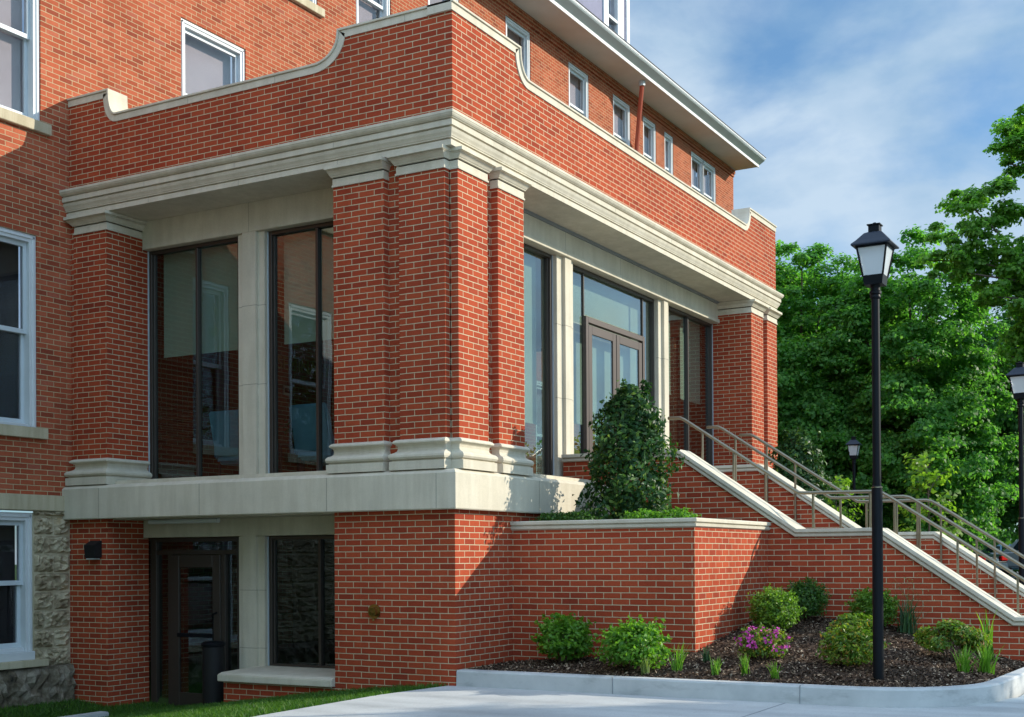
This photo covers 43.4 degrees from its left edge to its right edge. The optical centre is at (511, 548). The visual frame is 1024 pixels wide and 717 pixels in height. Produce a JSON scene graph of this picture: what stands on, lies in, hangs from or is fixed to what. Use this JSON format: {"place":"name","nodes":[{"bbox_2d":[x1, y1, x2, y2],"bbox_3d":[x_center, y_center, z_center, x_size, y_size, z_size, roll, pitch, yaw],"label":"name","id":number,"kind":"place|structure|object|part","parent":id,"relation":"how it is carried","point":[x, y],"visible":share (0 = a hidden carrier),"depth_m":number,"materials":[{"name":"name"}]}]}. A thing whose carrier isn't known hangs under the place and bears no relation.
{"place":"outdoors","nodes":[
{"label":"outdoors","id":0,"kind":"place"},
{"bbox_2d":[0,565,1015,716],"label":"ground","id":1,"kind":"structure","parent":0,"point":[191,675],"depth_m":17.62,"materials":[{"name":"green plant"}]},
{"bbox_2d":[62,711,108,716],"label":"path edge","id":2,"kind":"object","parent":1,"relation":"on","point":[99,714],"visible":1,"depth_m":15.57,"materials":[{"name":"concrete"}]},
{"bbox_2d":[201,641,225,703],"bbox_3d":[-3.773,1.661,16.270,0.310,0.975,0.310,-1,0,30],"label":"trash bin","id":3,"kind":"object","parent":1,"relation":"on","point":[213,659],"visible":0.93,"depth_m":16.15,"materials":[{"name":"black metal"}]},
{"bbox_2d":[0,682,446,716],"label":"lawn grass","id":4,"kind":"structure","parent":1,"relation":"on","point":[259,706],"depth_m":14.07,"materials":[{"name":"green plant"}]},
{"bbox_2d":[0,0,765,708],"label":"brick building","id":5,"kind":"structure","parent":1,"relation":"on","point":[586,60],"depth_m":18.61,"materials":[{"name":"red brick"}]},
{"bbox_2d":[0,512,32,652],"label":"window","id":6,"kind":"structure","parent":5,"relation":"in","point":[15,595],"depth_m":16.53,"materials":[{"name":"white paint"}]},
{"bbox_2d":[0,227,47,439],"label":"window","id":7,"kind":"structure","parent":5,"relation":"in","point":[17,345],"depth_m":16.61,"materials":[{"name":"white paint"}]},
{"bbox_2d":[0,0,51,136],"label":"window","id":8,"kind":"structure","parent":5,"relation":"in","point":[19,51],"depth_m":16.70,"materials":[{"name":"white paint"}]},
{"bbox_2d":[181,18,244,95],"bbox_3d":[-4.638,-6.755,19.682,0.230,2.190,1.420,-1,0,30],"label":"window","id":9,"kind":"structure","parent":5,"relation":"in","point":[205,56],"depth_m":19.72,"materials":[{"name":"white paint"}]},
{"bbox_2d":[283,385,290,395],"bbox_3d":[-3.678,-2.571,21.017,0.034,0.150,0.180,-1,0,30],"label":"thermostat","id":10,"kind":"object","parent":5,"relation":"attached to","point":[287,390],"visible":1,"depth_m":21.00,"materials":[{"name":"white plastic"}]},
{"bbox_2d":[278,355,329,376],"bbox_3d":[-3.458,-3.016,21.426,0.014,0.212,1.385,-1,0,30],"label":"wall lettering","id":11,"kind":"object","parent":5,"relation":"attached to","point":[302,365],"depth_m":21.30,"materials":[{"name":"metal"}]},
{"bbox_2d":[291,0,324,17],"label":"window","id":12,"kind":"structure","parent":5,"relation":"in","point":[311,5],"depth_m":21.63,"materials":[{"name":"white paint"}]},
{"bbox_2d":[356,0,389,23],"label":"window","id":13,"kind":"structure","parent":5,"relation":"in","point":[366,10],"depth_m":23.50,"materials":[{"name":"white paint"}]},
{"bbox_2d":[428,0,457,4],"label":"window","id":14,"kind":"structure","parent":5,"relation":"in","point":[429,1],"depth_m":25.41,"materials":[{"name":"white paint"}]},
{"bbox_2d":[505,16,529,79],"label":"window","id":15,"kind":"structure","parent":5,"relation":"in","point":[512,27],"depth_m":28.32,"materials":[{"name":"white paint"}]},
{"bbox_2d":[536,380,542,474],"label":"window","id":16,"kind":"structure","parent":5,"relation":"in","point":[539,387],"depth_m":29.07,"materials":[{"name":"white paint"}]},
{"bbox_2d":[568,62,587,117],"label":"window","id":17,"kind":"structure","parent":5,"relation":"in","point":[575,72],"depth_m":30.82,"materials":[{"name":"white paint"}]},
{"bbox_2d":[595,428,606,452],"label":"window","id":18,"kind":"structure","parent":5,"relation":"in","point":[597,436],"depth_m":31.68,"materials":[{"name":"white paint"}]},
{"bbox_2d":[613,95,629,145],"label":"window","id":19,"kind":"structure","parent":5,"relation":"in","point":[617,103],"depth_m":32.95,"materials":[{"name":"white paint"}]},
{"bbox_2d":[643,116,655,163],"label":"window","id":20,"kind":"structure","parent":5,"relation":"in","point":[651,155],"depth_m":34.42,"materials":[{"name":"white paint"}]},
{"bbox_2d":[664,132,672,174],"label":"window","id":21,"kind":"structure","parent":5,"relation":"in","point":[668,140],"depth_m":35.47,"materials":[{"name":"white paint"}]},
{"bbox_2d":[691,151,714,202],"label":"window","id":22,"kind":"structure","parent":5,"relation":"in","point":[702,166],"depth_m":37.59,"materials":[{"name":"white paint"}]},
{"bbox_2d":[59,0,783,705],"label":"brick annex","id":23,"kind":"object","parent":1,"relation":"on","point":[445,220],"visible":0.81,"depth_m":16.22,"materials":[{"name":"red brick"}]},
{"bbox_2d":[84,541,101,558],"bbox_3d":[-5.479,0.025,16.820,0.200,0.244,0.138,-1,0,30],"label":"wall light","id":24,"kind":"object","parent":23,"relation":"attached to","point":[92,549],"visible":1,"depth_m":16.77,"materials":[{"name":"black metal"}]},
{"bbox_2d":[148,237,238,478],"bbox_3d":[-4.190,-2.453,17.063,1.644,3.140,0.102,-1,0,30],"label":"window","id":25,"kind":"structure","parent":23,"relation":"in","point":[152,256],"depth_m":17.40,"materials":[{"name":"brown metal"}]},
{"bbox_2d":[171,555,220,705],"bbox_3d":[-4.183,1.122,16.967,0.860,2.060,0.126,-1,0,30],"label":"basement door","id":26,"kind":"structure","parent":23,"relation":"in","point":[178,562],"depth_m":17.09,"materials":[{"name":"brown metal"}]},
{"bbox_2d":[209,410,238,475],"bbox_3d":[-3.698,-1.345,17.714,0.720,1.034,0.756,-1,0,30],"label":"armchair","id":27,"kind":"object","parent":23,"relation":"on","point":[224,427],"visible":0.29,"depth_m":17.49,"materials":[{"name":"blue fabric"}]},
{"bbox_2d":[267,221,332,472],"bbox_3d":[-2.391,-2.471,16.042,1.607,3.140,0.102,-1,0,30],"label":"window","id":28,"kind":"structure","parent":23,"relation":"in","point":[272,327],"depth_m":16.38,"materials":[{"name":"brown metal"}]},
{"bbox_2d":[278,442,322,472],"bbox_3d":[-2.977,-1.150,18.130,0.480,0.640,0.480,-1,0,30],"label":"side table","id":29,"kind":"object","parent":23,"relation":"on","point":[289,445],"visible":0.2,"depth_m":18.04,"materials":[{"name":"brown wood"}]},
{"bbox_2d":[278,417,293,440],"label":"potted plant","id":30,"kind":"object","parent":29,"relation":"on","point":[287,429],"visible":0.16,"depth_m":18.09,"materials":[{"name":"green plant"}]},
{"bbox_2d":[267,535,334,668],"bbox_3d":[-2.385,0.666,16.025,1.617,1.645,0.102,-1,0,30],"label":"window","id":31,"kind":"structure","parent":23,"relation":"in","point":[272,590],"depth_m":16.36,"materials":[{"name":"brown metal"}]},
{"bbox_2d":[289,402,333,471],"bbox_3d":[-2.480,-1.358,17.023,0.720,1.034,0.756,-1,0,30],"label":"armchair","id":32,"kind":"object","parent":23,"relation":"on","point":[303,419],"visible":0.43,"depth_m":16.78,"materials":[{"name":"blue fabric"}]},
{"bbox_2d":[368,604,380,620],"bbox_3d":[-1.591,0.734,14.630,0.164,0.189,0.103,-1,0,30],"label":"brass inlet","id":33,"kind":"object","parent":23,"relation":"attached to","point":[374,611],"visible":1,"depth_m":14.62,"materials":[{"name":"gold metal"}]},
{"bbox_2d":[524,243,553,475],"bbox_3d":[0.006,-2.479,16.864,0.102,3.140,2.129,-1,0,30],"label":"window","id":34,"kind":"structure","parent":23,"relation":"in","point":[548,259],"depth_m":17.73,"materials":[{"name":"brown metal"}]},
{"bbox_2d":[536,348,581,453],"bbox_3d":[0.700,-2.417,25.677,1.610,3.140,0.090,-1,0,30],"label":"window","id":35,"kind":"structure","parent":23,"relation":"in","point":[537,350],"depth_m":25.26,"materials":[{"name":"brown glass"}]},
{"bbox_2d":[588,325,615,452],"bbox_3d":[1.339,-2.060,19.172,0.045,2.390,0.944,-1,0,30],"label":"door","id":36,"kind":"structure","parent":23,"relation":"in","point":[592,331],"depth_m":18.98,"materials":[{"name":"brown metal"}]},
{"bbox_2d":[573,265,654,422],"bbox_3d":[1.536,-2.448,19.552,0.070,3.180,3.020,-1,0,30],"label":"window","id":37,"kind":"structure","parent":23,"relation":"in","point":[582,271],"depth_m":20.52,"materials":[{"name":"brown metal"}]},
{"bbox_2d":[616,335,641,420],"bbox_3d":[1.816,-2.056,20.013,0.045,2.390,0.948,-1,0,30],"label":"door","id":38,"kind":"structure","parent":23,"relation":"in","point":[620,340],"depth_m":19.98,"materials":[{"name":"brown metal"}]},
{"bbox_2d":[670,335,679,448],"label":"window","id":39,"kind":"structure","parent":23,"relation":"in","point":[677,337],"depth_m":24.25,"materials":[{"name":"brown metal"}]},
{"bbox_2d":[668,306,713,465],"bbox_3d":[3.038,-2.457,22.207,0.102,3.140,2.182,-1,0,30],"label":"window","id":40,"kind":"structure","parent":23,"relation":"in","point":[709,327],"depth_m":23.08,"materials":[{"name":"brown metal"}]},
{"bbox_2d":[510,517,770,661],"bbox_3d":[1.636,0.726,15.746,2.343,2.092,2.560,-1,0,30],"label":"brick planter","id":41,"kind":"object","parent":1,"relation":"on","point":[695,581],"visible":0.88,"depth_m":14.71,"materials":[{"name":"brick"}]},
{"bbox_2d":[529,510,567,520],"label":"boxwood","id":42,"kind":"object","parent":41,"relation":"in","point":[552,516],"visible":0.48,"depth_m":15.33,"materials":[{"name":"green plant"}]},
{"bbox_2d":[559,509,598,519],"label":"boxwood","id":43,"kind":"object","parent":41,"relation":"in","point":[579,515],"visible":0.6,"depth_m":15.13,"materials":[{"name":"green plant"}]},
{"bbox_2d":[572,378,689,519],"bbox_3d":[1.419,-1.133,15.769,1.380,1.916,1.349,-1,0,30],"label":"holly tree","id":44,"kind":"object","parent":41,"relation":"in","point":[627,407],"visible":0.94,"depth_m":15.49,"materials":[{"name":"green plant"}]},
{"bbox_2d":[623,508,660,518],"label":"boxwood","id":45,"kind":"object","parent":41,"relation":"in","point":[644,514],"visible":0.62,"depth_m":14.69,"materials":[{"name":"green plant"}]},
{"bbox_2d":[654,506,701,517],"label":"boxwood","id":46,"kind":"object","parent":41,"relation":"in","point":[676,512],"visible":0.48,"depth_m":14.52,"materials":[{"name":"green plant"}]},
{"bbox_2d":[456,667,1023,707],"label":"kerb","id":47,"kind":"structure","parent":1,"relation":"on","point":[1006,686],"depth_m":12.57,"materials":[{"name":"concrete"}]},
{"bbox_2d":[612,676,802,697],"bbox_3d":[1.908,1.400,12.752,1.965,0.176,0.114,-1,0,30],"label":"kerb joint","id":48,"kind":"object","parent":47,"relation":"on","point":[615,676],"visible":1,"depth_m":13.18,"materials":[{"name":"grey concrete"}]},
{"bbox_2d":[561,449,1023,661],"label":"entrance stairs","id":49,"kind":"structure","parent":1,"relation":"on","point":[828,551],"depth_m":16.13,"materials":[{"name":"brick"}]},
{"bbox_2d":[668,416,1023,613],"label":"handrail","id":50,"kind":"object","parent":49,"relation":"on","point":[924,518],"visible":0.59,"depth_m":16.23,"materials":[{"name":"metal"}]},
{"bbox_2d":[706,425,1023,586],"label":"handrail","id":51,"kind":"object","parent":49,"relation":"on","point":[928,508],"visible":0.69,"depth_m":17.51,"materials":[{"name":"metal"}]},
{"bbox_2d":[739,433,1023,598],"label":"handrail","id":52,"kind":"object","parent":49,"relation":"on","point":[866,502],"visible":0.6,"depth_m":18.65,"materials":[{"name":"metal"}]},
{"bbox_2d":[775,240,906,527],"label":"maple tree","id":53,"kind":"object","parent":1,"relation":"on","point":[800,394],"visible":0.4,"depth_m":41.77,"materials":[{"name":"green plant"}]},
{"bbox_2d":[825,475,868,521],"bbox_3d":[5.582,0.171,21.893,0.946,2.851,1.102,-1,0,30],"label":"young tree","id":54,"kind":"object","parent":1,"relation":"on","point":[843,482],"visible":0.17,"depth_m":21.84,"materials":[{"name":"green plant"}]},
{"bbox_2d":[845,436,861,522],"bbox_3d":[9.263,-0.805,34.811,0.380,4.452,0.380,-1,0,26],"label":"street lamp","id":55,"kind":"object","parent":1,"relation":"on","point":[853,444],"visible":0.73,"depth_m":34.77,"materials":[{"name":"black metal"}]},
{"bbox_2d":[816,298,1009,551],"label":"maple tree","id":56,"kind":"object","parent":1,"relation":"on","point":[946,313],"depth_m":51.43,"materials":[{"name":"green plant"}]},
{"bbox_2d":[810,220,1023,550],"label":"maple tree","id":57,"kind":"object","parent":1,"relation":"on","point":[929,404],"visible":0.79,"depth_m":40.06,"materials":[{"name":"green plant"}]},
{"bbox_2d":[898,450,983,551],"bbox_3d":[7.070,-0.020,21.801,1.737,3.252,1.398,-1,0,30],"label":"young tree","id":58,"kind":"object","parent":1,"relation":"on","point":[922,486],"visible":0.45,"depth_m":21.66,"materials":[{"name":"green plant"}]},
{"bbox_2d":[914,104,1023,368],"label":"locust tree","id":59,"kind":"object","parent":1,"relation":"on","point":[966,260],"visible":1,"depth_m":36.29,"materials":[{"name":"green plant"}]},
{"bbox_2d":[933,287,1023,539],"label":"maple tree","id":60,"kind":"object","parent":1,"relation":"on","point":[1009,518],"visible":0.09,"depth_m":43.89,"materials":[{"name":"green plant"}]},
{"bbox_2d":[978,500,1018,575],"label":"wood","id":61,"kind":"object","parent":1,"relation":"on","point":[1006,540],"depth_m":60.21,"materials":[{"name":"green plant"}]},
{"bbox_3d":[4.742,0.749,21.220,2.343,2.092,2.870,-1,0,30],"label":"brick planter","id":62,"kind":"object","parent":1,"relation":"on","visible":0},
{"bbox_2d":[768,426,841,506],"bbox_3d":[4.764,-1.082,21.542,1.323,1.860,1.318,0,0,-27],"label":"holly tree","id":63,"kind":"object","parent":62,"relation":"in","point":[797,445],"visible":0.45,"depth_m":21.32,"materials":[{"name":"green plant"}]},
{"bbox_2d":[0,0,1023,564],"label":"sky","id":64,"kind":"structure","parent":0,"point":[860,113],"materials":[{"name":"blue"}]},
{"bbox_2d":[254,686,1023,716],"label":"pavement","id":65,"kind":"structure","parent":0,"point":[454,701],"depth_m":11.98,"materials":[{"name":"concrete"}]},
{"bbox_2d":[743,702,1019,716],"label":"pavement joint","id":66,"kind":"object","parent":65,"relation":"on","point":[781,704],"visible":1,"depth_m":11.83,"materials":[{"name":"grey concrete"}]},
{"bbox_2d":[470,615,1023,686],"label":"mulch bed","id":67,"kind":"object","parent":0,"point":[755,671],"visible":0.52,"depth_m":13.48,"materials":[{"name":"brown wood"}]},
{"bbox_2d":[530,612,598,662],"bbox_3d":[0.585,1.039,14.542,0.664,0.647,0.730,0,0,-22],"label":"leafy shrub","id":68,"kind":"object","parent":67,"relation":"on","point":[569,637],"visible":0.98,"depth_m":14.42,"materials":[{"name":"green plant"}]},
{"bbox_2d":[590,614,672,669],"bbox_3d":[1.276,1.030,13.702,0.904,0.665,0.804,-1,0,30],"label":"leafy shrub","id":69,"kind":"object","parent":67,"relation":"on","point":[629,642],"visible":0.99,"depth_m":13.53,"materials":[{"name":"green plant"}]},
{"bbox_2d":[639,656,651,674],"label":"grass tuft","id":70,"kind":"object","parent":67,"relation":"on","point":[645,669],"visible":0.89,"depth_m":13.35,"materials":[{"name":"green plant"}]},
{"bbox_2d":[667,643,692,671],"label":"grass tuft","id":71,"kind":"object","parent":67,"relation":"on","point":[678,665],"visible":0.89,"depth_m":13.33,"materials":[{"name":"green plant"}]},
{"bbox_2d":[702,645,709,662],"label":"grass tuft","id":72,"kind":"object","parent":67,"relation":"on","point":[706,658],"visible":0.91,"depth_m":13.63,"materials":[{"name":"green plant"}]},
{"bbox_2d":[709,655,722,674],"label":"grass tuft","id":73,"kind":"object","parent":67,"relation":"on","point":[714,670],"visible":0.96,"depth_m":13.06,"materials":[{"name":"green plant"}]},
{"bbox_2d":[738,652,750,675],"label":"grass tuft","id":74,"kind":"object","parent":67,"relation":"on","point":[743,664],"visible":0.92,"depth_m":12.96,"materials":[{"name":"green plant"}]},
{"bbox_2d":[732,623,792,659],"bbox_3d":[2.636,1.019,13.620,0.671,0.468,0.634,-1,0,30],"label":"azalea","id":75,"kind":"object","parent":67,"relation":"on","point":[757,644],"visible":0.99,"depth_m":13.51,"materials":[{"name":"pink plant"}]},
{"bbox_2d":[766,661,783,678],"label":"grass tuft","id":76,"kind":"object","parent":67,"relation":"on","point":[775,673],"visible":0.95,"depth_m":12.70,"materials":[{"name":"green plant"}]},
{"bbox_2d":[744,584,806,630],"bbox_3d":[3.077,0.734,15.037,0.689,0.654,0.746,-1,0,30],"label":"round boxwood","id":77,"kind":"object","parent":67,"relation":"on","point":[773,609],"visible":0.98,"depth_m":14.91,"materials":[{"name":"green plant"}]},
{"bbox_2d":[783,577,831,621],"bbox_3d":[3.563,0.654,15.713,0.675,0.618,0.711,-1,0,30],"label":"round boxwood","id":78,"kind":"object","parent":67,"relation":"on","point":[811,596],"visible":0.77,"depth_m":15.57,"materials":[{"name":"green plant"}]},
{"bbox_2d":[828,613,872,635],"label":"rhododendron","id":79,"kind":"object","parent":67,"relation":"on","point":[855,618],"visible":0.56,"depth_m":14.48,"materials":[{"name":"green plant"}]},
{"bbox_2d":[815,619,890,665],"bbox_3d":[3.466,1.008,13.173,0.746,0.554,0.678,0,0,-23],"label":"rhododendron","id":80,"kind":"object","parent":67,"relation":"on","point":[854,644],"visible":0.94,"depth_m":13.03,"materials":[{"name":"green plant"}]},
{"bbox_2d":[844,586,899,625],"bbox_3d":[4.309,0.744,15.315,0.670,0.583,0.705,-1,0,30],"label":"round boxwood","id":81,"kind":"object","parent":67,"relation":"on","point":[863,602],"visible":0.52,"depth_m":15.21,"materials":[{"name":"green plant"}]},
{"bbox_2d":[850,222,898,679],"bbox_3d":[3.550,-0.950,12.527,0.380,4.452,0.380,-1,-1,30],"label":"street lamp","id":82,"kind":"object","parent":67,"relation":"on","point":[875,246],"visible":1,"depth_m":12.48,"materials":[{"name":"black metal"}]},
{"bbox_2d":[890,595,929,634],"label":"grass tuft","id":83,"kind":"object","parent":67,"relation":"on","point":[905,620],"visible":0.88,"depth_m":15.08,"materials":[{"name":"green plant"}]},
{"bbox_2d":[890,575,934,632],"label":"seed stalks","id":84,"kind":"object","parent":67,"relation":"on","point":[906,596],"visible":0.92,"depth_m":15.17,"materials":[{"name":"green plant"}]},
{"bbox_2d":[913,618,992,661],"bbox_3d":[4.765,1.029,13.883,0.838,0.547,0.659,0,0,13],"label":"rhododendron","id":85,"kind":"object","parent":67,"relation":"on","point":[959,634],"visible":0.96,"depth_m":13.77,"materials":[{"name":"green plant"}]},
{"bbox_2d":[952,643,979,672],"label":"grass tuft","id":86,"kind":"object","parent":67,"relation":"on","point":[964,661],"visible":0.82,"depth_m":13.22,"materials":[{"name":"green plant"}]},
{"bbox_2d":[972,606,998,658],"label":"lily plant","id":87,"kind":"object","parent":67,"relation":"on","point":[985,629],"visible":0.48,"depth_m":14.52,"materials":[{"name":"green plant"}]},
{"bbox_2d":[970,642,1003,673],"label":"grass tuft","id":88,"kind":"object","parent":67,"relation":"on","point":[985,660],"visible":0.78,"depth_m":13.33,"materials":[{"name":"green plant"}]},
{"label":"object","id":89,"kind":"structure","parent":0,"visible":0},
{"bbox_2d":[973,546,1007,570],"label":"sedan","id":90,"kind":"object","parent":89,"relation":"on","point":[1001,559],"visible":0.11,"depth_m":53.15,"materials":[{"name":"grey"}]},
{"bbox_2d":[986,544,1018,569],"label":"sedan","id":91,"kind":"object","parent":89,"relation":"on","point":[1000,547],"visible":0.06,"depth_m":58.56,"materials":[{"name":"blue"}]},
{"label":"side window","id":92,"kind":"part","parent":91,"relation":"part of","materials":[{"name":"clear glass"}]},
{"bbox_2d":[989,539,1018,574],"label":"suv","id":93,"kind":"object","parent":89,"relation":"on","point":[1015,546],"visible":0.14,"depth_m":55.26,"materials":[{"name":"silver metal"}]},
{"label":"side window","id":94,"kind":"part","parent":93,"relation":"part of","materials":[{"name":"black glass"}]},
{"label":"side path","id":95,"kind":"structure","parent":0,"visible":0},
{"bbox_2d":[1005,361,1023,584],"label":"street lamp","id":96,"kind":"object","parent":95,"relation":"on","point":[1016,376],"visible":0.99,"depth_m":21.18,"materials":[{"name":"black metal"}]}
]}

